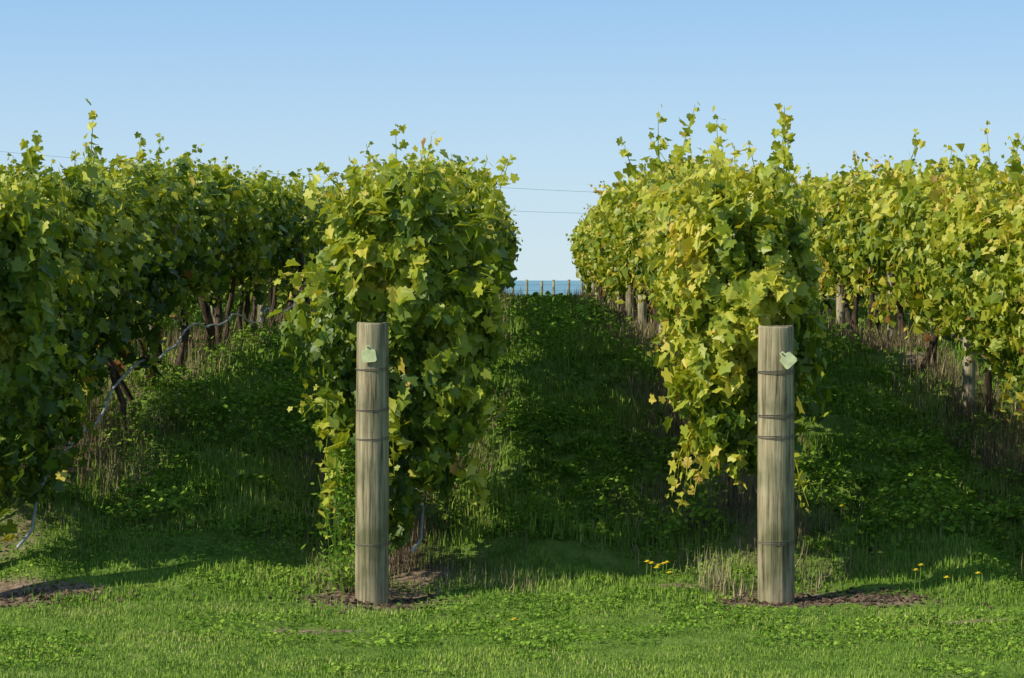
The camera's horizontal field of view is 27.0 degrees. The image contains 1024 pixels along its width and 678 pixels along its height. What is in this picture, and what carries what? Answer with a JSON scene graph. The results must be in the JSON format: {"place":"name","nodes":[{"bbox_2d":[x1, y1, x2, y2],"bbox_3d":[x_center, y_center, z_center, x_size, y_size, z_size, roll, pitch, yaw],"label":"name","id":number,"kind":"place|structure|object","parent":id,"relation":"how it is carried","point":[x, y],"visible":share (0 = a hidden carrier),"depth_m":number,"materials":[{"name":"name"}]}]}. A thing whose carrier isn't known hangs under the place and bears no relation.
{"place":"outdoors","nodes":[
{"label":"outdoors","id":0,"kind":"place"},
{"bbox_2d":[0,151,587,213],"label":"wire","id":1,"kind":"object","parent":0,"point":[333,177],"visible":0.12,"depth_m":149.80,"materials":[{"name":"grey metal"}]},
{"bbox_2d":[0,292,1023,677],"bbox_3d":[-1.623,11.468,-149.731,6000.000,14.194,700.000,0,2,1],"label":"ground","id":2,"kind":"structure","parent":0,"point":[546,545],"depth_m":13.63,"materials":[{"name":"green plant"}]},
{"bbox_2d":[0,159,289,319],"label":"grapevine row","id":3,"kind":"object","parent":2,"relation":"on","point":[8,174],"visible":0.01,"depth_m":25.56,"materials":[{"name":"green plant"}]},
{"bbox_2d":[0,98,347,547],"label":"grapevine row","id":4,"kind":"object","parent":2,"relation":"on","point":[149,245],"visible":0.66,"depth_m":16.17,"materials":[{"name":"green plant"}]},
{"bbox_2d":[301,440,355,595],"bbox_3d":[-1.051,1.124,13.405,0.528,0.994,0.558,0,2,1],"label":"climbing weed","id":5,"kind":"object","parent":2,"relation":"on","point":[338,531],"visible":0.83,"depth_m":13.35,"materials":[{"name":"green plant"}]},
{"bbox_2d":[355,322,389,604],"bbox_3d":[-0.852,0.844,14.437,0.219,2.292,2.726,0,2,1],"label":"wooden post","id":6,"kind":"object","parent":2,"relation":"on","point":[372,368],"visible":0.91,"depth_m":13.11,"materials":[{"name":"brown wood"}]},
{"bbox_2d":[266,124,523,554],"bbox_3d":[-0.540,-0.824,35.162,1.696,3.790,43.944,0,2,1],"label":"grapevine row","id":7,"kind":"object","parent":2,"relation":"on","point":[420,257],"visible":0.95,"depth_m":13.61,"materials":[{"name":"green plant"}]},
{"bbox_2d":[0,580,1002,612],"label":"bark mulch","id":8,"kind":"object","parent":2,"relation":"on","point":[842,598],"visible":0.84,"depth_m":13.20,"materials":[{"name":"brown wood"}]},
{"bbox_2d":[0,285,1023,598],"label":"dry grass","id":9,"kind":"structure","parent":2,"relation":"on","point":[942,369],"depth_m":16.63,"materials":[{"name":"green plant"}]},
{"bbox_2d":[0,291,1023,675],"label":"broadleaf weeds","id":10,"kind":"object","parent":2,"relation":"on","point":[884,481],"visible":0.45,"depth_m":15.51,"materials":[{"name":"green plant"}]},
{"bbox_2d":[511,279,582,295],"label":"wire fence","id":11,"kind":"object","parent":2,"relation":"on","point":[553,287],"visible":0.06,"depth_m":99.91,"materials":[{"name":"brown wood"}]},
{"bbox_2d":[565,102,852,515],"bbox_3d":[1.855,-0.832,35.215,1.534,3.786,44.104,0,2,1],"label":"grapevine row","id":12,"kind":"object","parent":2,"relation":"on","point":[713,265],"visible":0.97,"depth_m":13.62,"materials":[{"name":"green plant"}]},
{"bbox_2d":[511,481,980,643],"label":"dandelions","id":13,"kind":"object","parent":2,"relation":"on","point":[669,572],"visible":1,"depth_m":13.38,"materials":[{"name":"yellow plant"}]},
{"bbox_2d":[750,325,796,603],"bbox_3d":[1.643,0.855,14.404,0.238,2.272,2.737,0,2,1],"label":"wooden post","id":14,"kind":"object","parent":2,"relation":"on","point":[777,359],"visible":0.94,"depth_m":13.08,"materials":[{"name":"brown wood"}]},
{"bbox_2d":[795,120,1023,428],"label":"grapevine row","id":15,"kind":"object","parent":2,"relation":"on","point":[943,246],"visible":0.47,"depth_m":19.42,"materials":[{"name":"green plant"}]},
{"bbox_2d":[829,168,1004,314],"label":"grapevine row","id":16,"kind":"object","parent":2,"relation":"on","point":[861,297],"depth_m":41.14,"materials":[{"name":"green plant"}]},
{"bbox_2d":[0,0,1023,279],"label":"sky","id":17,"kind":"structure","parent":0,"point":[285,86],"materials":[{"name":"blue"}]},
{"bbox_2d":[504,280,828,297],"bbox_3d":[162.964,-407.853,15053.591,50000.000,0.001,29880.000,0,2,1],"label":"sea","id":18,"kind":"structure","parent":0,"point":[535,286],"depth_m":3174.45,"materials":[{"name":"liquid"}]}
]}

